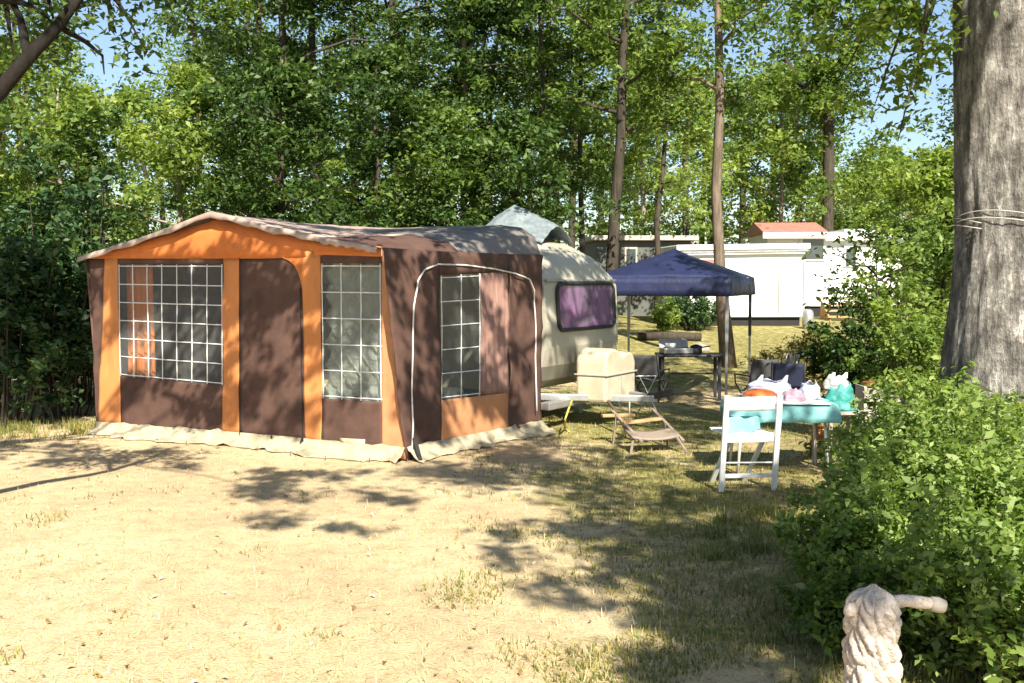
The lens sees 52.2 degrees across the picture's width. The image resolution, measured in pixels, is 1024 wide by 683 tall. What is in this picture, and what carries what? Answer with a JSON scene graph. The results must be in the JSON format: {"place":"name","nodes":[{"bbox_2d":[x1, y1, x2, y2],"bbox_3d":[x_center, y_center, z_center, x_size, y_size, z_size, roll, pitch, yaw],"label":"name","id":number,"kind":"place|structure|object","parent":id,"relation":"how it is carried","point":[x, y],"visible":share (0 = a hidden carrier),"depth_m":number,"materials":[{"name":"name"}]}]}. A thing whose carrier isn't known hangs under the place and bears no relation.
{"place":"outdoors","nodes":[
{"label":"outdoors","id":0,"kind":"place"},
{"bbox_2d":[0,0,953,250],"label":"sky","id":1,"kind":"structure","parent":0,"point":[103,41],"materials":[{"name":"blue"}]},
{"bbox_2d":[0,282,1022,682],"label":"ground","id":2,"kind":"structure","parent":0,"point":[134,528],"depth_m":6.72,"materials":[{"name":"beige sand"}]},
{"bbox_2d":[0,108,75,400],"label":"shrub","id":3,"kind":"object","parent":2,"relation":"on","point":[46,217],"visible":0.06,"depth_m":14.13,"materials":[{"name":"green plant"}]},
{"bbox_2d":[0,194,99,425],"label":"shrub","id":4,"kind":"object","parent":2,"relation":"on","point":[41,358],"visible":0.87,"depth_m":12.38,"materials":[{"name":"green plant"}]},
{"bbox_2d":[0,9,111,304],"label":"tree","id":5,"kind":"object","parent":2,"relation":"on","point":[30,75],"visible":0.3,"depth_m":14.83,"materials":[{"name":"green plant"}]},
{"bbox_2d":[0,125,132,419],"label":"shrub","id":6,"kind":"object","parent":2,"relation":"on","point":[89,193],"visible":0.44,"depth_m":13.03,"materials":[{"name":"green plant"}]},
{"bbox_2d":[9,104,151,405],"bbox_3d":[-5.866,-1.200,14.404,2.213,4.247,1.926,2,4,30],"label":"tree","id":7,"kind":"object","parent":2,"relation":"on","point":[93,155],"visible":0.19,"depth_m":14.44,"materials":[{"name":"green plant"}]},
{"bbox_2d":[0,0,230,129],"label":"oak tree","id":8,"kind":"object","parent":2,"relation":"on","point":[33,49],"visible":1,"depth_m":6.47,"materials":[{"name":"green plant"}]},
{"bbox_2d":[0,70,237,376],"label":"tree","id":9,"kind":"object","parent":2,"relation":"on","point":[60,101],"visible":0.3,"depth_m":17.61,"materials":[{"name":"green plant"}]},
{"bbox_2d":[38,59,346,235],"bbox_3d":[-6.025,-2.245,19.405,5.060,5.981,4.849,2,4,26],"label":"tree","id":10,"kind":"object","parent":2,"relation":"on","point":[188,158],"visible":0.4,"depth_m":19.04,"materials":[{"name":"green plant"}]},
{"bbox_2d":[65,0,448,225],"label":"tree","id":11,"kind":"object","parent":2,"relation":"on","point":[201,57],"visible":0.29,"depth_m":23.54,"materials":[{"name":"green plant"}]},
{"bbox_2d":[105,56,415,241],"bbox_3d":[-4.263,-2.256,19.333,5.111,6.031,5.675,0,3,0],"label":"tree","id":12,"kind":"object","parent":2,"relation":"on","point":[285,85],"visible":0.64,"depth_m":18.32,"materials":[{"name":"green plant"}]},
{"bbox_2d":[180,0,368,216],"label":"tree","id":13,"kind":"object","parent":2,"relation":"on","point":[243,9],"visible":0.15,"depth_m":29.36,"materials":[{"name":"green plant"}]},
{"bbox_2d":[160,0,471,242],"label":"tree","id":14,"kind":"object","parent":2,"relation":"on","point":[311,29],"visible":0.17,"depth_m":24.27,"materials":[{"name":"green plant"}]},
{"bbox_2d":[77,211,556,463],"bbox_3d":[-2.214,-0.150,11.718,4.869,2.510,2.686,2,4,27],"label":"caravan awning","id":15,"kind":"object","parent":2,"relation":"on","point":[205,328],"visible":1,"depth_m":10.94,"materials":[{"name":"brown fabric"}]},
{"bbox_2d":[118,264,222,384],"bbox_3d":[-3.707,-0.198,11.323,1.527,1.283,0.024,2,4,27],"label":"window","id":16,"kind":"structure","parent":15,"relation":"in","point":[119,266],"depth_m":11.30,"materials":[{"name":"white plastic"}]},
{"bbox_2d":[240,258,304,438],"bbox_3d":[-2.476,0.065,10.729,0.867,1.929,0.034,2,4,27],"label":"door panel","id":17,"kind":"structure","parent":15,"relation":"in","point":[270,336],"depth_m":10.72,"materials":[{"name":"brown fabric"}]},
{"bbox_2d":[279,254,302,289],"bbox_3d":[-2.227,-0.703,10.541,0.317,0.373,0.008,2,4,27],"label":"door corner","id":18,"kind":"structure","parent":15,"relation":"in","point":[297,262],"depth_m":10.49,"materials":[{"name":"orange fabric"}]},
{"bbox_2d":[321,263,381,401],"bbox_3d":[-1.580,-0.094,10.263,0.724,1.348,0.026,2,4,26],"label":"window","id":19,"kind":"structure","parent":15,"relation":"in","point":[322,265],"depth_m":10.24,"materials":[{"name":"white plastic"}]},
{"bbox_2d":[440,274,480,399],"bbox_3d":[-0.521,-0.055,10.694,0.024,1.280,0.670,2,4,36],"label":"window","id":20,"kind":"structure","parent":15,"relation":"in","point":[479,275],"depth_m":10.69,"materials":[{"name":"white plastic"}]},
{"bbox_2d":[179,30,530,227],"bbox_3d":[-2.846,-2.496,19.346,6.059,6.486,5.233,-2,4,-35],"label":"tree","id":21,"kind":"object","parent":2,"relation":"on","point":[374,60],"visible":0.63,"depth_m":19.44,"materials":[{"name":"green plant"}]},
{"bbox_2d":[203,0,557,226],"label":"tree","id":22,"kind":"object","parent":2,"relation":"on","point":[428,22],"visible":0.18,"depth_m":25.38,"materials":[{"name":"green plant"}]},
{"bbox_2d":[324,99,539,227],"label":"tree","id":23,"kind":"object","parent":2,"relation":"on","point":[441,181],"visible":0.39,"depth_m":20.04,"materials":[{"name":"green plant"}]},
{"bbox_2d":[324,0,579,215],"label":"tree","id":24,"kind":"object","parent":2,"relation":"on","point":[471,11],"visible":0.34,"depth_m":25.08,"materials":[{"name":"green plant"}]},
{"bbox_2d":[0,0,953,291],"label":"woods","id":25,"kind":"object","parent":2,"relation":"on","point":[684,228],"visible":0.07,"depth_m":51.11,"materials":[{"name":"green plant"}]},
{"bbox_2d":[0,413,961,682],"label":"fallen leaves","id":26,"kind":"object","parent":2,"relation":"on","point":[434,559],"visible":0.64,"depth_m":5.83,"materials":[{"name":"brown plant"}]},
{"bbox_2d":[321,240,672,413],"bbox_3d":[-0.261,-0.217,13.645,5.156,2.312,2.401,2,4,31],"label":"caravan","id":27,"kind":"object","parent":2,"relation":"on","point":[579,305],"visible":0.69,"depth_m":12.71,"materials":[{"name":"beige paint"}]},
{"bbox_2d":[321,283,381,322],"bbox_3d":[-2.116,-0.498,13.397,1.100,0.500,0.030,2,4,31],"label":"side window","id":28,"kind":"structure","parent":27,"relation":"in","point":[351,305],"depth_m":13.34,"materials":[{"name":"clear plastic"}]},
{"bbox_2d":[485,205,573,245],"bbox_3d":[0.154,-1.467,13.149,0.979,0.521,0.845,2,4,31],"label":"roof sheet","id":29,"kind":"object","parent":27,"relation":"on","point":[539,228],"visible":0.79,"depth_m":12.96,"materials":[{"name":"plastic"}]},
{"bbox_2d":[555,281,615,331],"bbox_3d":[0.923,-0.439,12.829,0.077,0.598,1.577,2,4,31],"label":"window","id":30,"kind":"structure","parent":27,"relation":"in","point":[580,305],"depth_m":12.79,"materials":[{"name":"purple glass"}]},
{"bbox_2d":[574,348,636,402],"bbox_3d":[1.142,0.382,12.669,0.439,0.630,0.865,2,4,31],"label":"storage box","id":31,"kind":"object","parent":27,"relation":"on","point":[603,375],"visible":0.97,"depth_m":12.35,"materials":[{"name":"beige plastic"}]},
{"bbox_2d":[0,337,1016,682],"bbox_3d":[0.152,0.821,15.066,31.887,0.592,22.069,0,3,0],"label":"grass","id":32,"kind":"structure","parent":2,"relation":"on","point":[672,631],"depth_m":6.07,"materials":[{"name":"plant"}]},
{"bbox_2d":[0,418,1017,682],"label":"straw","id":33,"kind":"object","parent":2,"relation":"on","point":[124,648],"visible":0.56,"depth_m":5.73,"materials":[{"name":"beige plant"}]},
{"bbox_2d":[352,0,667,222],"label":"tree","id":34,"kind":"object","parent":2,"relation":"on","point":[490,109],"visible":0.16,"depth_m":26.75,"materials":[{"name":"green plant"}]},
{"bbox_2d":[0,414,1021,682],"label":"tall grass","id":35,"kind":"structure","parent":2,"relation":"on","point":[74,426],"depth_m":6.77,"materials":[{"name":"green plant"}]},
{"bbox_2d":[396,105,645,307],"bbox_3d":[0.105,-2.067,20.679,5.048,5.392,3.946,0,3,0],"label":"tree","id":36,"kind":"object","parent":2,"relation":"on","point":[527,140],"visible":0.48,"depth_m":20.47,"materials":[{"name":"green plant"}]},
{"bbox_2d":[384,0,664,240],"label":"tree","id":37,"kind":"object","parent":2,"relation":"on","point":[589,174],"visible":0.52,"depth_m":24.40,"materials":[{"name":"green plant"}]},
{"bbox_2d":[438,0,672,241],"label":"tree","id":38,"kind":"object","parent":2,"relation":"on","point":[536,96],"visible":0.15,"depth_m":31.54,"materials":[{"name":"green plant"}]},
{"bbox_2d":[564,398,572,432],"bbox_3d":[0.643,0.843,11.834,0.107,0.407,0.641,0,3,3],"label":"hose","id":39,"kind":"object","parent":2,"relation":"on","point":[565,418],"visible":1,"depth_m":11.66,"materials":[{"name":"yellow plastic"}]},
{"bbox_2d":[450,0,770,348],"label":"tree","id":40,"kind":"object","parent":2,"relation":"on","point":[598,30],"visible":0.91,"depth_m":21.45,"materials":[{"name":"green plant"}]},
{"bbox_2d":[504,0,724,253],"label":"tree","id":41,"kind":"object","parent":2,"relation":"on","point":[550,47],"visible":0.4,"depth_m":25.49,"materials":[{"name":"green plant"}]},
{"bbox_2d":[607,400,635,440],"bbox_3d":[1.196,0.842,11.961,0.048,0.433,1.246,-1,3,-12],"label":"stick","id":42,"kind":"object","parent":2,"relation":"on","point":[613,408],"visible":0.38,"depth_m":12.02,"materials":[{"name":"brown wood"}]},
{"bbox_2d":[618,373,661,421],"bbox_3d":[1.597,0.667,13.433,0.733,0.677,0.267,1,4,20],"label":"clothes rack","id":43,"kind":"object","parent":2,"relation":"on","point":[639,376],"visible":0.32,"depth_m":13.29,"materials":[{"name":"white metal"}]},
{"bbox_2d":[585,235,698,314],"bbox_3d":[4.192,-2.220,35.397,3.488,2.587,3.450,0,3,-3],"label":"cabin","id":44,"kind":"object","parent":2,"relation":"on","point":[635,248],"visible":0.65,"depth_m":33.87,"materials":[{"name":"white wood"}]},
{"bbox_2d":[624,247,636,265],"bbox_3d":[3.848,-2.641,33.837,0.420,0.820,0.075,0,3,-3],"label":"window","id":45,"kind":"structure","parent":44,"relation":"in","point":[630,253],"depth_m":33.79,"materials":[{"name":"white wood"}]},
{"bbox_2d":[601,409,687,453],"bbox_3d":[1.360,0.935,10.875,0.672,0.355,0.874,-1,3,-12],"label":"camp lounger","id":46,"kind":"object","parent":2,"relation":"on","point":[668,433],"visible":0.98,"depth_m":10.80,"materials":[{"name":"brown wood"}]},
{"bbox_2d":[633,354,669,402],"bbox_3d":[2.270,0.586,17.218,0.507,0.799,0.572,2,4,30],"label":"camp chair","id":47,"kind":"object","parent":2,"relation":"on","point":[646,364],"visible":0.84,"depth_m":17.02,"materials":[{"name":"grey fabric"}]},
{"bbox_2d":[650,296,682,331],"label":"shrub","id":48,"kind":"object","parent":2,"relation":"on","point":[665,319],"visible":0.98,"depth_m":26.89,"materials":[{"name":"green plant"}]},
{"bbox_2d":[560,25,776,235],"bbox_3d":[4.766,-5.841,35.743,7.279,10.006,6.894,0,3,0],"label":"tree","id":49,"kind":"object","parent":2,"relation":"on","point":[685,202],"visible":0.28,"depth_m":35.39,"materials":[{"name":"green plant"}]},
{"bbox_2d":[637,331,701,340],"bbox_3d":[3.839,-0.132,25.536,1.558,0.229,0.240,0,3,3],"label":"log","id":50,"kind":"object","parent":2,"relation":"on","point":[657,336],"visible":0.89,"depth_m":25.45,"materials":[{"name":"brown wood"}]},
{"bbox_2d":[567,0,777,323],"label":"tree","id":51,"kind":"object","parent":2,"relation":"on","point":[694,24],"visible":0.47,"depth_m":29.91,"materials":[{"name":"green plant"}]},
{"bbox_2d":[607,248,755,394],"bbox_3d":[2.774,-0.329,17.912,2.392,2.523,2.392,1,4,22],"label":"gazebo","id":52,"kind":"object","parent":2,"relation":"on","point":[674,272],"visible":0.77,"depth_m":16.90,"materials":[{"name":"blue fabric"}]},
{"bbox_2d":[659,296,716,330],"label":"shrub","id":53,"kind":"object","parent":2,"relation":"on","point":[700,311],"visible":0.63,"depth_m":27.70,"materials":[{"name":"green plant"}]},
{"bbox_2d":[655,352,724,400],"bbox_3d":[2.959,0.582,17.466,1.100,0.761,0.620,0,3,3],"label":"folding table","id":54,"kind":"object","parent":2,"relation":"on","point":[716,356],"visible":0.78,"depth_m":17.22,"materials":[{"name":"paint"}]},
{"bbox_2d":[659,339,692,353],"bbox_3d":[2.736,0.079,17.460,0.500,0.230,0.349,0,3,-8],"label":"camp stove","id":55,"kind":"object","parent":54,"relation":"on","point":[673,346],"visible":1,"depth_m":17.37,"materials":[{"name":"metal"}]},
{"bbox_2d":[690,344,709,353],"bbox_3d":[3.137,0.120,17.517,0.327,0.150,0.200,-2,4,-26],"label":"cooking pot","id":56,"kind":"object","parent":54,"relation":"on","point":[697,348],"visible":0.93,"depth_m":17.41,"materials":[{"name":"paint"}]},
{"bbox_2d":[600,0,806,367],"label":"tree","id":57,"kind":"object","parent":2,"relation":"on","point":[728,15],"visible":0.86,"depth_m":21.25,"materials":[{"name":"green plant"}]},
{"bbox_2d":[661,243,810,325],"bbox_3d":[6.296,-1.642,30.127,3.764,2.299,2.700,0,3,-4],"label":"static caravan","id":58,"kind":"object","parent":2,"relation":"on","point":[776,272],"visible":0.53,"depth_m":29.00,"materials":[{"name":"metal"}]},
{"bbox_2d":[701,259,713,262],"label":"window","id":59,"kind":"structure","parent":58,"relation":"in","point":[709,260],"depth_m":28.82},
{"bbox_2d":[709,395,782,491],"bbox_3d":[1.933,0.829,8.786,0.525,0.809,0.475,0,3,-7],"label":"folding chair","id":60,"kind":"object","parent":2,"relation":"on","point":[761,436],"visible":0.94,"depth_m":8.58,"materials":[{"name":"white paint"}]},
{"bbox_2d":[728,416,760,432],"bbox_3d":[1.902,0.700,8.615,0.303,0.171,0.032,0,3,-7],"label":"towel","id":61,"kind":"object","parent":60,"relation":"hanging from","point":[743,424],"visible":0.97,"depth_m":8.61,"materials":[{"name":"teal fabric"}]},
{"bbox_2d":[734,358,780,396],"bbox_3d":[3.798,0.642,16.216,0.507,0.799,0.572,-1,4,-20],"label":"camp chair","id":62,"kind":"object","parent":2,"relation":"on","point":[759,368],"visible":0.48,"depth_m":15.97,"materials":[{"name":"grey fabric"}]},
{"bbox_2d":[735,345,802,369],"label":"shrub","id":63,"kind":"object","parent":2,"relation":"on","point":[766,355],"visible":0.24,"depth_m":20.52,"materials":[{"name":"green plant"}]},
{"bbox_2d":[729,423,828,473],"bbox_3d":[2.449,0.867,9.619,0.920,0.626,0.600,0,3,4],"label":"camp table","id":64,"kind":"object","parent":2,"relation":"on","point":[814,444],"visible":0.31,"depth_m":9.81,"materials":[{"name":"white plastic"}]},
{"bbox_2d":[720,397,841,424],"bbox_3d":[2.449,0.636,9.597,0.984,0.188,0.733,0,3,4],"label":"tablecloth","id":65,"kind":"object","parent":64,"relation":"on","point":[831,413],"visible":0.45,"depth_m":9.27,"materials":[{"name":"teal fabric"}]},
{"bbox_2d":[740,388,779,398],"bbox_3d":[2.237,0.484,9.430,0.356,0.118,0.356,0,3,0],"label":"bowl","id":66,"kind":"object","parent":65,"relation":"on","point":[758,392],"visible":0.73,"depth_m":9.33,"materials":[{"name":"orange plastic"}]},
{"bbox_2d":[742,375,790,399],"bbox_3d":[2.395,0.422,9.710,0.505,0.218,0.292,0,3,7],"label":"plastic bag","id":67,"kind":"object","parent":65,"relation":"on","point":[779,386],"visible":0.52,"depth_m":9.64,"materials":[{"name":"white plastic"}]},
{"bbox_2d":[775,400,830,404],"bbox_3d":[2.438,0.547,9.435,0.800,0.002,0.340,0,3,4],"label":"paper sheet","id":68,"kind":"object","parent":65,"relation":"on","point":[814,402],"visible":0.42,"depth_m":9.39,"materials":[{"name":"white paper"}]},
{"bbox_2d":[781,388,805,401],"bbox_3d":[2.559,0.480,9.540,0.249,0.124,0.192,1,4,14],"label":"plastic bag","id":69,"kind":"object","parent":68,"relation":"on","point":[792,395],"visible":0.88,"depth_m":9.47,"materials":[{"name":"pink plastic"}]},
{"bbox_2d":[799,380,821,399],"bbox_3d":[2.742,0.442,9.652,0.235,0.186,0.222,0,3,-6],"label":"plastic bag","id":70,"kind":"object","parent":65,"relation":"on","point":[809,390],"visible":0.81,"depth_m":9.58,"materials":[{"name":"white plastic"}]},
{"bbox_2d":[768,362,805,389],"bbox_3d":[4.050,0.682,15.415,0.507,0.799,0.572,1,3,10],"label":"camp chair","id":71,"kind":"object","parent":2,"relation":"on","point":[794,372],"visible":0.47,"depth_m":15.17,"materials":[{"name":"blue fabric"}]},
{"bbox_2d":[560,0,1023,465],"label":"oak tree","id":72,"kind":"object","parent":2,"relation":"on","point":[984,329],"visible":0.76,"depth_m":9.02,"materials":[{"name":"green plant"}]},
{"bbox_2d":[952,217,1023,228],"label":"twine","id":73,"kind":"object","parent":72,"relation":"attached to","point":[982,217],"visible":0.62,"depth_m":9.10,"materials":[{"name":"beige fabric"}]},
{"bbox_2d":[952,210,1023,222],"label":"twine","id":74,"kind":"object","parent":72,"relation":"attached to","point":[983,210],"visible":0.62,"depth_m":9.08,"materials":[{"name":"beige fabric"}]},
{"bbox_2d":[784,353,799,362],"bbox_3d":[4.442,0.571,17.430,0.572,0.799,0.507,3,4,40],"label":"camp chair","id":75,"kind":"object","parent":2,"relation":"on","point":[791,358],"visible":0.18,"depth_m":17.20,"materials":[{"name":"grey fabric"}]},
{"bbox_2d":[774,349,827,393],"bbox_3d":[5.104,0.565,18.658,1.480,0.886,1.493,-2,4,-31],"label":"shrub","id":76,"kind":"object","parent":2,"relation":"on","point":[813,378],"visible":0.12,"depth_m":18.39,"materials":[{"name":"green plant"}]},
{"bbox_2d":[688,71,916,243],"bbox_3d":[10.358,-5.270,36.666,7.831,8.691,7.154,1,4,18],"label":"tree","id":77,"kind":"object","parent":2,"relation":"on","point":[762,124],"visible":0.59,"depth_m":37.03,"materials":[{"name":"green plant"}]},
{"bbox_2d":[802,306,813,328],"bbox_3d":[8.014,-0.654,28.311,0.300,0.630,0.295,0,3,0],"label":"gas bottle","id":78,"kind":"object","parent":2,"relation":"on","point":[807,314],"visible":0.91,"depth_m":28.20,"materials":[{"name":"metal"}]},
{"bbox_2d":[776,322,851,352],"bbox_3d":[6.739,0.008,22.985,1.774,0.859,1.498,0,3,0],"label":"shrub","id":79,"kind":"object","parent":2,"relation":"on","point":[804,341],"visible":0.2,"depth_m":22.99,"materials":[{"name":"green plant"}]},
{"bbox_2d":[795,423,836,458],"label":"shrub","id":80,"kind":"object","parent":2,"relation":"on","point":[819,438],"visible":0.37,"depth_m":10.26,"materials":[{"name":"green plant"}]},
{"bbox_2d":[744,223,902,316],"bbox_3d":[10.249,-2.388,34.473,4.632,3.059,3.770,0,3,3],"label":"mobile home","id":81,"kind":"object","parent":2,"relation":"on","point":[769,233],"visible":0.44,"depth_m":32.91,"materials":[{"name":"white metal"}]},
{"bbox_2d":[800,238,825,260],"bbox_3d":[9.459,-2.903,32.875,0.786,0.751,0.085,0,3,3],"label":"window","id":82,"kind":"structure","parent":81,"relation":"in","point":[820,243],"depth_m":32.83,"materials":[{"name":"grey glass"}]},
{"bbox_2d":[843,246,857,266],"bbox_3d":[10.633,-2.665,32.828,0.434,0.657,0.085,0,3,3],"label":"window","id":83,"kind":"structure","parent":81,"relation":"in","point":[846,248],"depth_m":32.79,"materials":[{"name":"white plastic"}]},
{"bbox_2d":[722,0,933,231],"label":"tree","id":84,"kind":"object","parent":2,"relation":"on","point":[832,69],"visible":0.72,"depth_m":35.21,"materials":[{"name":"green plant"}]},
{"bbox_2d":[811,409,868,465],"bbox_3d":[3.058,0.903,9.771,0.400,0.536,0.360,-1,3,-10],"label":"camp stool","id":85,"kind":"object","parent":2,"relation":"on","point":[847,413],"visible":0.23,"depth_m":9.62,"materials":[{"name":"white wood"}]},
{"bbox_2d":[825,382,856,410],"bbox_3d":[3.059,0.506,9.747,0.317,0.258,0.271,1,4,17],"label":"shopping bag","id":86,"kind":"object","parent":85,"relation":"on","point":[841,396],"visible":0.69,"depth_m":9.66,"materials":[{"name":"teal plastic"}]},
{"bbox_2d":[823,372,850,389],"bbox_3d":[3.038,0.368,9.776,0.243,0.154,0.204,2,4,24],"label":"plastic bag","id":87,"kind":"object","parent":86,"relation":"on","point":[833,380],"visible":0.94,"depth_m":9.72,"materials":[{"name":"white plastic"}]},
{"bbox_2d":[820,298,867,320],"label":"deck steps","id":88,"kind":"structure","parent":2,"relation":"on","point":[823,312],"depth_m":31.45,"materials":[{"name":"orange wood"}]},
{"bbox_2d":[770,542,918,659],"bbox_3d":[1.573,1.239,4.877,0.726,0.630,0.585,1,4,22],"label":"shrub","id":89,"kind":"object","parent":2,"relation":"on","point":[827,601],"visible":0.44,"depth_m":4.82,"materials":[{"name":"green plant"}]},
{"bbox_2d":[767,476,935,592],"bbox_3d":[1.861,1.090,5.525,0.971,0.744,0.788,0,3,0],"label":"shrub","id":90,"kind":"object","parent":2,"relation":"on","point":[846,531],"visible":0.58,"depth_m":5.49,"materials":[{"name":"green plant"}]},
{"bbox_2d":[796,282,917,415],"bbox_3d":[5.033,0.128,15.314,1.749,1.985,1.680,2,4,32],"label":"shrub","id":91,"kind":"object","parent":2,"relation":"on","point":[837,345],"visible":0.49,"depth_m":15.13,"materials":[{"name":"green plant"}]},
{"bbox_2d":[790,140,953,267],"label":"tree","id":92,"kind":"object","parent":2,"relation":"on","point":[911,205],"visible":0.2,"depth_m":38.35,"materials":[{"name":"green plant"}]},
{"bbox_2d":[797,206,954,362],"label":"sapling","id":93,"kind":"object","parent":2,"relation":"on","point":[876,236],"visible":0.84,"depth_m":15.28,"materials":[{"name":"green plant"}]},
{"bbox_2d":[855,384,907,436],"bbox_3d":[3.633,0.784,10.259,0.460,0.710,0.288,0,3,0],"label":"wooden crate","id":94,"kind":"object","parent":2,"relation":"on","point":[859,390],"visible":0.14,"depth_m":10.13,"materials":[{"name":"brown wood"}]},
{"bbox_2d":[862,381,901,385],"bbox_3d":[3.633,0.413,10.243,0.340,0.030,0.240,0,3,0],"label":"orange tray","id":95,"kind":"object","parent":94,"relation":"on","point":[865,382],"visible":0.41,"depth_m":10.23,"materials":[{"name":"plastic"}]},
{"bbox_2d":[817,141,954,362],"bbox_3d":[7.260,-1.168,17.905,3.000,4.521,3.404,3,4,40],"label":"tree","id":96,"kind":"object","parent":2,"relation":"on","point":[935,177],"visible":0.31,"depth_m":17.63,"materials":[{"name":"green plant"}]},
{"bbox_2d":[841,584,947,682],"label":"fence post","id":97,"kind":"object","parent":2,"relation":"on","point":[872,625],"visible":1,"depth_m":3.40,"materials":[{"name":"stone"}]},
{"bbox_2d":[842,285,946,407],"bbox_3d":[5.270,0.182,13.738,1.523,1.849,1.683,-3,5,-42],"label":"shrub","id":98,"kind":"object","parent":2,"relation":"on","point":[926,345],"visible":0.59,"depth_m":13.44,"materials":[{"name":"green plant"}]},
{"bbox_2d":[811,390,978,502],"bbox_3d":[2.925,0.849,7.660,1.371,0.978,1.013,0,3,0],"label":"shrub","id":99,"kind":"object","parent":2,"relation":"on","point":[853,444],"visible":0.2,"depth_m":7.68,"materials":[{"name":"green plant"}]},
{"bbox_2d":[783,412,1023,562],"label":"shrub","id":100,"kind":"object","parent":2,"relation":"on","point":[906,448],"visible":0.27,"depth_m":5.76,"materials":[{"name":"green plant"}]},
{"bbox_2d":[869,234,950,369],"bbox_3d":[8.333,-0.801,20.990,2.264,2.896,1.942,1,4,21],"label":"shrub","id":101,"kind":"object","parent":2,"relation":"on","point":[912,303],"visible":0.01,"depth_m":20.78,"materials":[{"name":"green plant"}]},
{"bbox_2d":[811,474,1023,670],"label":"shrub","id":102,"kind":"object","parent":2,"relation":"on","point":[919,530],"visible":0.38,"depth_m":4.64,"materials":[{"name":"green plant"}]},
{"bbox_2d":[816,366,1023,488],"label":"shrub","id":103,"kind":"object","parent":2,"relation":"on","point":[941,405],"visible":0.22,"depth_m":7.51,"materials":[{"name":"green plant"}]},
{"bbox_2d":[832,360,1023,464],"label":"shrub","id":104,"kind":"object","parent":2,"relation":"on","point":[899,390],"visible":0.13,"depth_m":8.85,"materials":[{"name":"green plant"}]},
{"bbox_2d":[836,389,1023,569],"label":"shrub","id":105,"kind":"object","parent":2,"relation":"on","point":[1011,486],"visible":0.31,"depth_m":6.03,"materials":[{"name":"green plant"}]},
{"bbox_2d":[897,495,1023,682],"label":"shrub","id":106,"kind":"object","parent":2,"relation":"on","point":[989,635],"visible":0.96,"depth_m":4.32,"materials":[{"name":"green plant"}]},
{"bbox_2d":[693,342,709,351],"bbox_3d":[4.243,0.122,23.539,0.423,0.232,0.372,0,3,0],"label":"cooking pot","id":107,"kind":"object","parent":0,"point":[706,349],"visible":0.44,"depth_m":23.45,"materials":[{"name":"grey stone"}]}
]}

